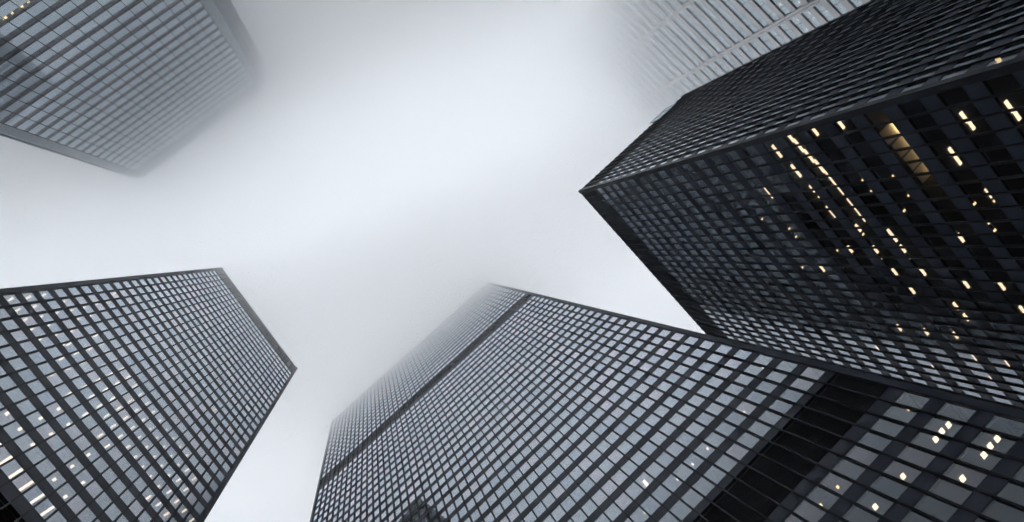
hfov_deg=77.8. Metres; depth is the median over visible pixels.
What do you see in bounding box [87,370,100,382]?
window
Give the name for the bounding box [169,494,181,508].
window
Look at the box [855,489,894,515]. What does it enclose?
window
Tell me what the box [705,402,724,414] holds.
window
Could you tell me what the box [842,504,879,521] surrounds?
window
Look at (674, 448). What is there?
window
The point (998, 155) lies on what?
window
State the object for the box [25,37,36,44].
window
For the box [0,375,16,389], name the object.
window
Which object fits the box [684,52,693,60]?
window
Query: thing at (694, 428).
window
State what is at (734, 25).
window
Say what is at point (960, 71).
window
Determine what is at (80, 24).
window
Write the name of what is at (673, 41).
window
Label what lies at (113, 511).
window
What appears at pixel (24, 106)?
window
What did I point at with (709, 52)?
window
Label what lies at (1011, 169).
window
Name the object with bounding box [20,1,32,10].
window
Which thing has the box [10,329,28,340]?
window
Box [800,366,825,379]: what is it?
window
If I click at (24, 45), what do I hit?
window
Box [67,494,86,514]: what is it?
window
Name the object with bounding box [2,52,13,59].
window
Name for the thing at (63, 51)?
window
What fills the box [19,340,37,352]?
window
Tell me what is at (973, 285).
window
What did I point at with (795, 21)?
window
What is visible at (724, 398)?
window
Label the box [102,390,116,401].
window
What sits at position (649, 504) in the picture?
window
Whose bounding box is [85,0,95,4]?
window
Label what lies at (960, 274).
window
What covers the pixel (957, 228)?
window
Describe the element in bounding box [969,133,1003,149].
window
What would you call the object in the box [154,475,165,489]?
window
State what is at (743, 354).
window
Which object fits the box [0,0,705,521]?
sky
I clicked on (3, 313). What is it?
window
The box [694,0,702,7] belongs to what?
window
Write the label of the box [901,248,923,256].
window
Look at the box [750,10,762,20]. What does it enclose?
window
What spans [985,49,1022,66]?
window
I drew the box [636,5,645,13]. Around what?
window
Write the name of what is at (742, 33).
window
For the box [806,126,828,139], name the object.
window
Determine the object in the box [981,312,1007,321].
window
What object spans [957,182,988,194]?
window
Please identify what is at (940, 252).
window
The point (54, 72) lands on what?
window
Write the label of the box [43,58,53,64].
window
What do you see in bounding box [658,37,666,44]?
window
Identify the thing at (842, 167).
window
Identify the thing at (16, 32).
window
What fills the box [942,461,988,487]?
window
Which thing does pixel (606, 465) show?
window
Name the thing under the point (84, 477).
window
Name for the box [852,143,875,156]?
window
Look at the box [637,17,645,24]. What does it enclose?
window
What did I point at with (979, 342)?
window
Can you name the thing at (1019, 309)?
window
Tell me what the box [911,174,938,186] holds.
window
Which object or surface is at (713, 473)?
window
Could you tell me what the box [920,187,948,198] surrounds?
window
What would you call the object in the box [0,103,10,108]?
window
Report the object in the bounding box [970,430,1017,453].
window
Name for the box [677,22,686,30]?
window
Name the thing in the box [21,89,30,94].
window
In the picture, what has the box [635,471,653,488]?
window
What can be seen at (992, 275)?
window
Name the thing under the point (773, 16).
window
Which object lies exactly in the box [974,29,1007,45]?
window
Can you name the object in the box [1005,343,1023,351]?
window
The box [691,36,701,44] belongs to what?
window
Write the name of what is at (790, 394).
window
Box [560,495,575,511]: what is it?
window
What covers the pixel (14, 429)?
window
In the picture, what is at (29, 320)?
window
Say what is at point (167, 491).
window
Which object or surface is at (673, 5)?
window
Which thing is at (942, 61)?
window
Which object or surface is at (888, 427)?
window
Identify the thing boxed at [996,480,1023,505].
window
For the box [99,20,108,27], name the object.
window
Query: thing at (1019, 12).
window
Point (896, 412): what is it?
window
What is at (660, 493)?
window
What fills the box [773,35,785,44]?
window
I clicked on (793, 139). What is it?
window
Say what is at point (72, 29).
window
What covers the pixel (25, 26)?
window
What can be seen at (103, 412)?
window
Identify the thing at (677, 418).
window
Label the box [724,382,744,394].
window
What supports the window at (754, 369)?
in the office tower at (490, 402)
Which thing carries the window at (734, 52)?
in the office tower at (648, 61)
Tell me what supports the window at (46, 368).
in the office tower at (148, 398)
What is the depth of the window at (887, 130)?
56.67 m
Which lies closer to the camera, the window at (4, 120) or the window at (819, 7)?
the window at (4, 120)
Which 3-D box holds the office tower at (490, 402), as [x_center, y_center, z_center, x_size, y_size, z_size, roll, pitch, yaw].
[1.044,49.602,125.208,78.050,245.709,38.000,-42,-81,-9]
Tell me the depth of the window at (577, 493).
77.72 m
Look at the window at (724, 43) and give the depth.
179.63 m
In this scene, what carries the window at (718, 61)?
in the office tower at (648, 61)
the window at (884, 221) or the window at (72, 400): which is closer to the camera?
the window at (884, 221)
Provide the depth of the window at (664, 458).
71.07 m
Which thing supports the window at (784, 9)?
in the office tower at (648, 61)
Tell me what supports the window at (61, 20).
in the office tower at (141, 89)
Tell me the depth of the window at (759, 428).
64.15 m
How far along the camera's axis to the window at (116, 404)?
77.82 m
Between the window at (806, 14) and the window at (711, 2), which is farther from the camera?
the window at (711, 2)
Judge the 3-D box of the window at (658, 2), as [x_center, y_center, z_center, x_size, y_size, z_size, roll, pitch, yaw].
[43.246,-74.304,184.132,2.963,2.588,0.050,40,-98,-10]
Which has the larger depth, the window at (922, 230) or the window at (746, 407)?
the window at (746, 407)
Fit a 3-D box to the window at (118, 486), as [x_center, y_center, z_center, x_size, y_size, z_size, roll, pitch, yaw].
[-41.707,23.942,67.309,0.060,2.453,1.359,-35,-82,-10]
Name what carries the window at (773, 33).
in the office tower at (648, 61)
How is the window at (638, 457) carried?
in the office tower at (490, 402)
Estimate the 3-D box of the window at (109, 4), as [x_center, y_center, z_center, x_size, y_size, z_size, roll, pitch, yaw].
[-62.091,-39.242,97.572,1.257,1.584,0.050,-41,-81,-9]
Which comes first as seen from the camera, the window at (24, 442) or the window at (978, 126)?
the window at (978, 126)
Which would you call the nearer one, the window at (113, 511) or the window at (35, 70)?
the window at (113, 511)
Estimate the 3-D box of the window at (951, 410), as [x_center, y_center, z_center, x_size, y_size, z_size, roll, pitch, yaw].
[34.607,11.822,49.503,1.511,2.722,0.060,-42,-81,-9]
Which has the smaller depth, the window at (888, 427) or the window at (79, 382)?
the window at (888, 427)
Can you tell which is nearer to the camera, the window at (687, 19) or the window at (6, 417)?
the window at (6, 417)
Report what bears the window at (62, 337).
in the office tower at (148, 398)
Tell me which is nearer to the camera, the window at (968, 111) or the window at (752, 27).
the window at (968, 111)
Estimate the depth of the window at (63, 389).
69.54 m
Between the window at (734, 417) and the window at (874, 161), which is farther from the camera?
the window at (734, 417)
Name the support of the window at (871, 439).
in the office tower at (490, 402)
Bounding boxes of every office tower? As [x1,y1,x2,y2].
[0,0,266,178]
[0,267,297,521]
[310,282,1023,521]
[559,0,870,125]
[578,0,1023,410]
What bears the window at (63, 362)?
in the office tower at (148, 398)
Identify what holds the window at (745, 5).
in the office tower at (648, 61)
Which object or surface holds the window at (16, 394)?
in the office tower at (148, 398)
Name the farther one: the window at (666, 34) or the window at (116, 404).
the window at (666, 34)
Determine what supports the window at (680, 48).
in the office tower at (648, 61)
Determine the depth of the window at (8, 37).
88.19 m
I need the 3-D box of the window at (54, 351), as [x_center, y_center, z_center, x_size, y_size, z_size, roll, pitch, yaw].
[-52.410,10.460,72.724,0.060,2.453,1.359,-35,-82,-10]
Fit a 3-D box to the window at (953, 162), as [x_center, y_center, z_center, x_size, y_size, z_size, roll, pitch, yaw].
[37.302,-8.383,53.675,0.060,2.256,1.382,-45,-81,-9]
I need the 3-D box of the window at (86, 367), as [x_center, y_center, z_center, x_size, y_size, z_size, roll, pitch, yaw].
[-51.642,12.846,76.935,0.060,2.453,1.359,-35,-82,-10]
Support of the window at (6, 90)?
in the office tower at (141, 89)
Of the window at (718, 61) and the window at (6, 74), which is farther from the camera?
the window at (718, 61)
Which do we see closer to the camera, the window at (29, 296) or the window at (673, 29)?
the window at (29, 296)
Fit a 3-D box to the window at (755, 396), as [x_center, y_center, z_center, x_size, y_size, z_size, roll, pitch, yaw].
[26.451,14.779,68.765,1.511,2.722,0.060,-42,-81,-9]
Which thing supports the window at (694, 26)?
in the office tower at (648, 61)
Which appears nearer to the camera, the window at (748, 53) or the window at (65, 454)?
the window at (65, 454)
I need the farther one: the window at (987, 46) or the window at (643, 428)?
the window at (643, 428)
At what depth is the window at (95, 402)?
73.80 m
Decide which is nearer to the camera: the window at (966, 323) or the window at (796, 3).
the window at (966, 323)
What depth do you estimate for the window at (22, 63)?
95.14 m
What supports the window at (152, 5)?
in the office tower at (141, 89)
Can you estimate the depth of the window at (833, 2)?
216.72 m
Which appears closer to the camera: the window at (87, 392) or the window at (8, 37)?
the window at (87, 392)
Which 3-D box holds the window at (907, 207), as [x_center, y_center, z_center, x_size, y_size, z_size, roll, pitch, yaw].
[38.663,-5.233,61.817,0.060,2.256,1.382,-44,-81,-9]
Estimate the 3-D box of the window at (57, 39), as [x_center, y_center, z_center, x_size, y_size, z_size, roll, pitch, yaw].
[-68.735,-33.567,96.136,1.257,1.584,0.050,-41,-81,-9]
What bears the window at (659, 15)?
in the office tower at (648, 61)
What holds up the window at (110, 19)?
in the office tower at (141, 89)
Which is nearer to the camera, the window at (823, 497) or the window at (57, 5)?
the window at (823, 497)
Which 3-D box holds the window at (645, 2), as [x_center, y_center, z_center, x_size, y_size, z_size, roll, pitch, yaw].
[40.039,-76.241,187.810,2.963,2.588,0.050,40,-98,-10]
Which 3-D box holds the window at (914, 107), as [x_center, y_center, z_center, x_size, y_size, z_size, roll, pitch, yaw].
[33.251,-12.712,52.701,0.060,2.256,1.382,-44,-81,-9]
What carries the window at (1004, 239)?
in the office tower at (845, 190)
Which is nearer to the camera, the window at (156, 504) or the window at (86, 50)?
the window at (156, 504)
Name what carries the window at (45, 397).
in the office tower at (148, 398)
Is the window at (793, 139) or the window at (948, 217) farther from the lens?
the window at (793, 139)
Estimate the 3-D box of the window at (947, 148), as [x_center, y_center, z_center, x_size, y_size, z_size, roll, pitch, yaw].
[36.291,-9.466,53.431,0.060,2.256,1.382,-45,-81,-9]
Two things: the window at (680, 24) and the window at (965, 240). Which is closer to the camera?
the window at (965, 240)
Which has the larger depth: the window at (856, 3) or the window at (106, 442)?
the window at (856, 3)
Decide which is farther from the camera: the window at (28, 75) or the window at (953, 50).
the window at (28, 75)
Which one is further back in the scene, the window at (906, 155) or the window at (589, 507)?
the window at (589, 507)
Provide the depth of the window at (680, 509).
62.35 m
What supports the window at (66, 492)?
in the office tower at (148, 398)
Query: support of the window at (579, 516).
in the office tower at (490, 402)
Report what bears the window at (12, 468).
in the office tower at (148, 398)
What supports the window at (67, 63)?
in the office tower at (141, 89)
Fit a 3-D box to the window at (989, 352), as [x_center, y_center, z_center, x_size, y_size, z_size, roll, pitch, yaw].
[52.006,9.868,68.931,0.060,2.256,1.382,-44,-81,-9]
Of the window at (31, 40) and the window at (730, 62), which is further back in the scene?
the window at (730, 62)
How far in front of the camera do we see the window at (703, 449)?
67.50 m
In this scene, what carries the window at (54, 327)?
in the office tower at (148, 398)
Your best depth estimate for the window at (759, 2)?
157.81 m
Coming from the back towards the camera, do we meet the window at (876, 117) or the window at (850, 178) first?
the window at (850, 178)
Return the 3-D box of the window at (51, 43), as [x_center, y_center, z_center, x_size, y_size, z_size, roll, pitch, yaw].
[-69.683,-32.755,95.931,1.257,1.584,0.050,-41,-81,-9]
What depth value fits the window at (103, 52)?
127.84 m
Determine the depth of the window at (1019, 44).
45.84 m
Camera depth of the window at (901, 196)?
61.59 m
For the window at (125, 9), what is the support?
in the office tower at (141, 89)
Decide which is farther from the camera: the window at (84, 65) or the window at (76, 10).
the window at (84, 65)
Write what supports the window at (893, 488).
in the office tower at (490, 402)
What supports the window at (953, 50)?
in the office tower at (845, 190)
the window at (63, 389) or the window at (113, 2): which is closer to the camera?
the window at (63, 389)
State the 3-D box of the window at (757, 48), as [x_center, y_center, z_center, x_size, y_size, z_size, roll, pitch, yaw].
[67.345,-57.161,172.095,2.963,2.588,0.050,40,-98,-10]
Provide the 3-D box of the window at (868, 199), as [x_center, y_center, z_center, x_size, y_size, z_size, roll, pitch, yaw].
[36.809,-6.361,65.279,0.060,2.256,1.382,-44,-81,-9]
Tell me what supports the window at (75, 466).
in the office tower at (148, 398)
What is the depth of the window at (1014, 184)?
50.80 m
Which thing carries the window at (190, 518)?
in the office tower at (148, 398)
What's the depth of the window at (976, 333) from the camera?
68.56 m
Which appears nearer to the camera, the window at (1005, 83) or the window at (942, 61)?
the window at (1005, 83)
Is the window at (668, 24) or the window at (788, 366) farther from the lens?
the window at (668, 24)
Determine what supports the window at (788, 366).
in the office tower at (490, 402)
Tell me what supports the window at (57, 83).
in the office tower at (141, 89)
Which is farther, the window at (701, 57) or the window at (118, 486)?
the window at (701, 57)
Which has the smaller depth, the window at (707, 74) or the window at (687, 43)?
the window at (687, 43)
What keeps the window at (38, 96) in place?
in the office tower at (141, 89)
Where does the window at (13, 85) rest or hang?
in the office tower at (141, 89)
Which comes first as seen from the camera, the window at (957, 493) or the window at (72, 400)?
the window at (957, 493)
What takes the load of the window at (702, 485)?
in the office tower at (490, 402)
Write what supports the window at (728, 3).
in the office tower at (648, 61)
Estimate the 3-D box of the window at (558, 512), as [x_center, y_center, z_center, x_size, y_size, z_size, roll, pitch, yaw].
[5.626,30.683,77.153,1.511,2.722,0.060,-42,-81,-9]
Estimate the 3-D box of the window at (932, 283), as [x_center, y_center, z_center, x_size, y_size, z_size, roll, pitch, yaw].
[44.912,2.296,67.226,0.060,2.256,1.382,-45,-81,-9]
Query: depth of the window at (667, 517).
62.70 m
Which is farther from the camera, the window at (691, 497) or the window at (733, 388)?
the window at (733, 388)
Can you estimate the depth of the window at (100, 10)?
97.40 m
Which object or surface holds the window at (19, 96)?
in the office tower at (141, 89)
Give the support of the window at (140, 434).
in the office tower at (148, 398)
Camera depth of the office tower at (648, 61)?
194.45 m
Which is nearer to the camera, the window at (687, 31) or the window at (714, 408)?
the window at (714, 408)
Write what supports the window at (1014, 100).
in the office tower at (845, 190)
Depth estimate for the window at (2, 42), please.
88.25 m
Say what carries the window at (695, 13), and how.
in the office tower at (648, 61)
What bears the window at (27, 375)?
in the office tower at (148, 398)
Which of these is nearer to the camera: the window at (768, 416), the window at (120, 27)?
the window at (768, 416)
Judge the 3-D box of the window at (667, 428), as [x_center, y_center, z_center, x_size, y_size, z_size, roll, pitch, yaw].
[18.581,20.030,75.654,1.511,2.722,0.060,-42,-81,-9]
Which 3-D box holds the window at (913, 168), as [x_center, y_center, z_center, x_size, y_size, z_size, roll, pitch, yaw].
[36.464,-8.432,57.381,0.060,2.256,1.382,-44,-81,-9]
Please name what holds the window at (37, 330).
in the office tower at (148, 398)
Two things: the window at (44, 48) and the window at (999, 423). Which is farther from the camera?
the window at (44, 48)
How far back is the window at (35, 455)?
58.72 m
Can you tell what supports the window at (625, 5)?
in the office tower at (648, 61)
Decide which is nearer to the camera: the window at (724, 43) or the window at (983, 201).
the window at (983, 201)
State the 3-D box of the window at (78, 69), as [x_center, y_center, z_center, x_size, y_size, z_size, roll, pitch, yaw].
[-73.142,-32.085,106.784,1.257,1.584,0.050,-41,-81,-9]
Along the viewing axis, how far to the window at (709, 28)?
178.62 m
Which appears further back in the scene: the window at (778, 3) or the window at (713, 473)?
the window at (778, 3)
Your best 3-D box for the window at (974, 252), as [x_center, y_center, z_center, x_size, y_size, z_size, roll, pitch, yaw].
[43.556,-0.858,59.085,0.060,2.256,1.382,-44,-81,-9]
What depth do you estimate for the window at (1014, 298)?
60.21 m
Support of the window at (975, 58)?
in the office tower at (845, 190)
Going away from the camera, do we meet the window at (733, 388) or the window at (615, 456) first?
the window at (733, 388)
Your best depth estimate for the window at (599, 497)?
73.84 m
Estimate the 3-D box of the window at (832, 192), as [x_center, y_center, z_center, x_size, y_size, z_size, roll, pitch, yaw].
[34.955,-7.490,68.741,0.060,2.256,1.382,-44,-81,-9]
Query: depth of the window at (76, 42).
100.06 m
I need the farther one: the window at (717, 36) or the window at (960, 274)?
the window at (717, 36)
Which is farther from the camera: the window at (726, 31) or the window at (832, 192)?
the window at (726, 31)
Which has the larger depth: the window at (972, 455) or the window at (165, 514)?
the window at (165, 514)
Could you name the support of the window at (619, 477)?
in the office tower at (490, 402)
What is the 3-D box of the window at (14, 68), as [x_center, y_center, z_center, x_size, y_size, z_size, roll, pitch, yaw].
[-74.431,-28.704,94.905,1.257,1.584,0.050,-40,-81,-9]
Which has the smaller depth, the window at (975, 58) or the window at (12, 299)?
the window at (975, 58)
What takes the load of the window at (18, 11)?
in the office tower at (141, 89)
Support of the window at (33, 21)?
in the office tower at (141, 89)
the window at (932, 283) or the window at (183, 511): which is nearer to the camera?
the window at (932, 283)
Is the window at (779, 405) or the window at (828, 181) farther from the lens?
the window at (828, 181)
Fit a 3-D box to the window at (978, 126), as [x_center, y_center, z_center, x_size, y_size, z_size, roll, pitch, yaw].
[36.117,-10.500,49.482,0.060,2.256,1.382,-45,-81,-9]
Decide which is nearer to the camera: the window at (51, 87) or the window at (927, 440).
the window at (927, 440)
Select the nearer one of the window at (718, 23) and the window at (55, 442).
the window at (55, 442)
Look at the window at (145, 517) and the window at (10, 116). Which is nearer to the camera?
the window at (145, 517)
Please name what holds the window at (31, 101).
in the office tower at (141, 89)
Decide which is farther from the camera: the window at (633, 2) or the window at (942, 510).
the window at (633, 2)
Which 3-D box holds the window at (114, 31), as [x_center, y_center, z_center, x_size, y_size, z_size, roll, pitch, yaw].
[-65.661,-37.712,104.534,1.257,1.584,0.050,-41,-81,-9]
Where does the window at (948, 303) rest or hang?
in the office tower at (845, 190)
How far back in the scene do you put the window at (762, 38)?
167.59 m
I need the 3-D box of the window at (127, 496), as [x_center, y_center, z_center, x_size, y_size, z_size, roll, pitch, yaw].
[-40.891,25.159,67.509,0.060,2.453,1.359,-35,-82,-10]
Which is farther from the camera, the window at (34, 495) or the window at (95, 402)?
the window at (95, 402)
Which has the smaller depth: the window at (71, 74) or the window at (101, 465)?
the window at (101, 465)
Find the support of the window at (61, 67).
in the office tower at (141, 89)
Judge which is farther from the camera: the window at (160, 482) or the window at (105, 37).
the window at (105, 37)
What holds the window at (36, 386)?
in the office tower at (148, 398)
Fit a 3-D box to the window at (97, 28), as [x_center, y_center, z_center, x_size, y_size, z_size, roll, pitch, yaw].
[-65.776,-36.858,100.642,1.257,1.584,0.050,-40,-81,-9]
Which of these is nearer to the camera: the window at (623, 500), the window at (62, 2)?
the window at (623, 500)
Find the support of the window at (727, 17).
in the office tower at (648, 61)
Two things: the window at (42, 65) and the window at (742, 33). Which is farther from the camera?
the window at (742, 33)
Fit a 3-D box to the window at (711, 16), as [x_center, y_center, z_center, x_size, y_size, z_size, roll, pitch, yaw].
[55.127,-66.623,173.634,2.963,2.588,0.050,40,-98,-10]
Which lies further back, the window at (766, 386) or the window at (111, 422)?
the window at (111, 422)
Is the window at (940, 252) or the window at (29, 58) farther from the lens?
the window at (29, 58)
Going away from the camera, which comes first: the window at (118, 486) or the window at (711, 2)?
the window at (118, 486)
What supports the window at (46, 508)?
in the office tower at (148, 398)
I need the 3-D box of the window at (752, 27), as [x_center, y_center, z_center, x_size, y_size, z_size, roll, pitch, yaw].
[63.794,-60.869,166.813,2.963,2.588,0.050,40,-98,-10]
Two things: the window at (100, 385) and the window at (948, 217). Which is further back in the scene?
the window at (100, 385)
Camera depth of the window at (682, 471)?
66.94 m
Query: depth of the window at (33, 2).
85.72 m
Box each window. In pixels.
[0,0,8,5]
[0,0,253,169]
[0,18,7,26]
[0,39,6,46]
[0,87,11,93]
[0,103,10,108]
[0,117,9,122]
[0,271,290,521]
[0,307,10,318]
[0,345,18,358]
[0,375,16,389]
[0,408,14,425]
[0,446,13,464]
[0,459,24,479]
[1,70,12,77]
[1,318,19,329]
[2,33,14,41]
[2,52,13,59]
[3,13,16,21]
[3,294,20,303]
[3,421,25,438]
[6,98,17,104]
[6,113,15,118]
[6,387,26,402]
[8,66,19,72]
[8,82,17,88]
[8,357,27,369]
[9,48,20,55]
[10,28,22,36]
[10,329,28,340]
[11,7,24,15]
[12,305,28,314]
[12,472,35,492]
[13,108,22,113]
[14,93,24,99]
[14,433,35,451]
[15,77,25,83]
[16,60,27,67]
[16,399,36,414]
[17,42,29,49]
[17,368,36,381]
[18,23,30,30]
[19,104,29,109]
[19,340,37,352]
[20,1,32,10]
[20,315,37,325]
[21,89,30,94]
[22,73,32,79]
[22,292,37,301]
[23,56,34,62]
[23,485,46,505]
[24,445,46,463]
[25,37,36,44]
[26,18,38,25]
[26,411,46,426]
[27,99,35,104]
[27,379,45,393]
[28,0,40,5]
[28,84,37,89]
[28,351,45,363]
[29,325,45,336]
[30,68,39,74]
[30,302,45,311]
[31,50,42,57]
[32,32,44,39]
[33,94,42,100]
[34,79,44,85]
[35,12,46,20]
[35,458,56,476]
[35,498,57,519]
[36,63,46,69]
[36,391,54,404]
[36,422,55,438]
[37,336,54,346]
[37,362,54,374]
[38,46,48,52]
[38,312,53,321]
[40,27,51,34]
[40,90,49,95]
[41,74,51,80]
[42,7,53,15]
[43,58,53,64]
[46,40,56,47]
[46,85,55,91]
[46,322,61,331]
[46,346,62,357]
[46,372,63,385]
[46,402,64,416]
[46,434,65,450]
[46,470,66,489]
[46,511,67,521]
[47,22,59,29]
[48,70,58,76]
[50,2,61,10]
[50,53,60,60]
[53,36,62,42]
[53,81,62,86]
[54,356,70,367]
[55,17,66,24]
[55,65,65,71]
[55,332,69,342]
[55,383,71,396]
[55,413,73,428]
[56,446,74,462]
[56,482,76,501]
[57,0,69,5]
[58,49,67,55]
[59,76,68,82]
[60,31,70,38]
[62,61,71,66]
[63,12,74,19]
[63,341,77,352]
[63,366,78,378]
[64,44,74,50]
[64,394,80,407]
[65,424,82,439]
[66,72,75,77]
[66,457,84,474]
[67,26,77,33]
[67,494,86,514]
[69,56,78,62]
[70,7,80,14]
[71,351,85,362]
[71,376,86,388]
[72,39,81,45]
[72,67,81,73]
[73,404,89,418]
[74,21,85,28]
[74,435,91,450]
[75,51,84,57]
[76,469,93,486]
[77,506,96,521]
[78,2,88,9]
[78,34,88,41]
[79,63,88,68]
[79,361,92,372]
[80,386,94,399]
[82,16,91,23]
[82,46,91,52]
[82,415,97,428]
[83,446,100,462]
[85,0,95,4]
[85,480,103,497]
[86,30,95,36]
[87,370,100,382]
[88,396,103,409]
[89,11,98,18]
[89,42,97,48]
[90,425,105,439]
[92,25,101,31]
[93,457,108,473]
[95,380,108,391]
[95,492,112,509]
[96,7,105,14]
[96,37,104,44]
[97,406,111,419]
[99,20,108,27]
[99,435,114,450]
[102,33,110,39]
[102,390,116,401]
[102,467,117,483]
[103,2,113,9]
[105,416,119,429]
[105,503,121,521]
[106,16,114,22]
[108,446,122,460]
[109,29,117,35]
[110,0,119,4]
[110,399,123,411]
[111,478,126,494]
[113,11,122,18]
[113,426,127,440]
[115,24,123,30]
[116,456,130,471]
[118,409,131,420]
[120,7,128,13]
[120,489,135,505]
[121,436,135,450]
[122,20,130,26]
[125,466,139,481]
[126,418,138,430]
[127,2,135,8]
[128,15,137,22]
[129,500,144,516]
[130,446,142,460]
[134,477,147,492]
[135,11,143,17]
[138,455,150,470]
[138,510,152,521]
[141,6,149,13]
[142,487,155,502]
[146,465,158,479]
[148,2,156,8]
[150,497,163,512]
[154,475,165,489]
[159,506,171,521]
[162,485,173,499]
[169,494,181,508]
[178,504,188,518]
[185,513,196,521]
[313,284,1023,521]
[551,505,565,521]
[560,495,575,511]
[568,0,839,119]
[570,486,584,502]
[571,509,586,521]
[580,477,594,492]
[581,499,597,516]
[589,468,604,482]
[591,489,607,505]
[597,0,1023,406]
[598,458,613,472]
[601,479,617,495]
[604,503,621,521]
[608,449,623,463]
[611,469,627,485]
[614,492,632,509]
[617,440,632,453]
[621,460,637,475]
[623,3,631,11]
[624,481,642,498]
[626,431,641,444]
[629,0,638,6]
[629,507,649,521]
[630,10,639,18]
[630,450,647,464]
[635,422,651,434]
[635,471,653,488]
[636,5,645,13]
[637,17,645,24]
[640,441,656,454]
[640,495,660,514]
[642,0,651,7]
[643,12,652,19]
[644,413,660,425]
[645,461,663,477]
[649,6,658,14]
[650,431,666,444]
[651,484,671,502]
[653,404,669,416]
[655,451,674,466]
[656,0,665,9]
[656,13,664,20]
[657,511,679,521]
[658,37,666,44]
[659,422,676,435]
[662,474,682,491]
[663,8,670,15]
[664,32,673,40]
[665,22,672,28]
[665,441,684,456]
[668,412,686,425]
[669,499,691,519]
[670,2,678,9]
[670,27,679,35]
[671,39,680,47]
[672,17,679,23]
[672,463,693,480]
[675,431,694,446]
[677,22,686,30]
[677,34,686,42]
[678,46,686,53]
[678,403,695,415]
[679,11,687,18]
[681,488,703,507]
[683,452,703,469]
[684,29,693,37]
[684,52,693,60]
[685,17,694,25]
[685,41,693,49]
[685,421,704,435]
[687,6,694,12]
[687,394,705,406]
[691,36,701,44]
[692,11,702,20]
[692,24,701,32]
[692,48,701,56]
[692,476,715,495]
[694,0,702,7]
[694,442,714,457]
[695,411,714,425]
[696,385,714,396]
[699,31,709,39]
[699,44,708,51]
[699,55,706,61]
[700,5,710,14]
[700,19,709,27]
[703,465,726,483]
[704,431,725,446]
[705,72,713,79]
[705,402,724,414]
[706,39,716,47]
[706,50,714,57]
[706,376,723,387]
[707,13,717,22]
[707,26,716,34]
[708,0,719,9]
[712,68,721,76]
[714,34,724,42]
[714,46,721,52]
[714,421,736,435]
[714,453,737,471]
[715,21,725,29]
[715,59,722,65]
[715,367,733,377]
[715,392,734,404]
[716,7,727,16]
[720,64,729,72]
[722,28,733,37]
[722,41,730,48]
[723,15,734,24]
[724,1,736,10]
[724,358,742,368]
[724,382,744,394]
[725,410,746,425]
[725,442,749,459]
[728,60,737,68]
[730,36,739,43]
[731,22,742,32]
[731,50,738,56]
[732,9,744,18]
[733,349,751,358]
[734,373,754,384]
[735,400,756,414]
[736,55,746,63]
[736,431,760,447]
[739,30,748,38]
[740,17,751,26]
[740,45,748,52]
[742,2,753,12]
[744,363,764,374]
[745,51,755,59]
[745,390,767,403]
[747,420,771,436]
[748,24,758,32]
[749,40,757,47]
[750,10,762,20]
[753,0,764,6]
[753,354,773,365]
[754,45,764,54]
[756,380,777,392]
[758,19,768,26]
[758,35,767,42]
[758,409,782,424]
[760,4,772,14]
[764,40,775,49]
[765,370,787,382]
[768,12,779,21]
[768,398,793,413]
[769,29,778,36]
[771,0,783,8]
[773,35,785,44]
[775,360,797,371]
[779,5,790,15]
[779,23,788,31]
[779,387,803,401]
[782,133,802,145]
[785,29,796,39]
[789,377,814,390]
[790,17,800,25]
[791,0,802,8]
[791,145,811,156]
[793,499,826,521]
[796,23,808,33]
[800,156,819,166]
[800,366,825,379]
[801,10,812,18]
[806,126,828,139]
[806,485,839,509]
[807,16,820,27]
[808,166,828,176]
[814,3,825,12]
[815,138,837,150]
[816,177,836,186]
[819,471,853,494]
[820,9,834,21]
[824,150,846,161]
[824,187,844,197]
[832,457,866,479]
[833,2,848,14]
[833,118,857,132]
[833,161,854,172]
[842,131,866,144]
[842,172,864,183]
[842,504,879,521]
[845,444,879,465]
[849,0,862,7]
[850,184,872,193]
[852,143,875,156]
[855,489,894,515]
[857,430,892,450]
[858,195,881,204]
[861,155,885,167]
[863,109,890,125]
[867,205,889,215]
[869,474,908,498]
[870,167,894,179]
[870,417,905,436]
[873,123,899,137]
[875,216,898,225]
[879,179,903,190]
[882,136,909,150]
[882,404,917,422]
[883,459,922,483]
[884,227,906,235]
[888,191,912,201]
[892,149,919,162]
[892,238,914,246]
[894,391,930,408]
[896,203,921,212]
[896,445,936,467]
[897,99,927,116]
[900,79,927,92]
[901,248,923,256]
[902,162,929,174]
[905,214,930,223]
[907,114,938,129]
[909,259,931,266]
[910,430,949,451]
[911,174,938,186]
[912,68,938,80]
[913,493,958,521]
[914,226,939,234]
[916,269,939,277]
[918,128,948,143]
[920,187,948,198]
[922,237,948,245]
[923,57,949,69]
[923,416,963,436]
[924,279,947,287]
[927,477,973,504]
[928,142,958,156]
[929,199,957,210]
[931,248,956,256]
[932,289,955,297]
[933,46,960,59]
[936,87,971,106]
[936,402,976,421]
[938,155,968,169]
[939,65,971,80]
[939,212,967,222]
[939,259,965,267]
[940,299,963,307]
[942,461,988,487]
[947,103,982,121]
[948,169,978,182]
[948,224,976,233]
[948,270,973,278]
[948,309,971,317]
[951,53,983,68]
[956,319,980,328]
[956,445,1002,470]
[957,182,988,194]
[957,236,985,245]
[957,281,982,289]
[958,118,993,135]
[963,41,995,56]
[963,328,987,337]
[965,291,990,300]
[966,248,993,256]
[967,196,998,207]
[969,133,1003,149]
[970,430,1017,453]
[971,338,995,347]
[973,302,999,311]
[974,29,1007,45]
[975,260,1003,268]
[976,209,1008,220]
[979,148,1014,163]
[979,348,1003,357]
[981,73,1021,95]
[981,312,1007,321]
[981,498,1023,521]
[983,271,1012,280]
[984,414,1023,436]
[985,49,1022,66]
[986,18,1018,33]
[986,222,1017,232]
[989,162,1023,177]
[989,322,1015,332]
[992,282,1020,291]
[993,91,1023,110]
[995,235,1023,244]
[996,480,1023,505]
[997,9,1023,22]
[998,40,1023,53]
[998,333,1023,342]
[1000,177,1023,190]
[1001,294,1023,302]
[1005,248,1023,257]
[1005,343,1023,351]
[1008,2,1023,11]
[1010,305,1023,313]
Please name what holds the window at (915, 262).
in the office tower at (845, 190)

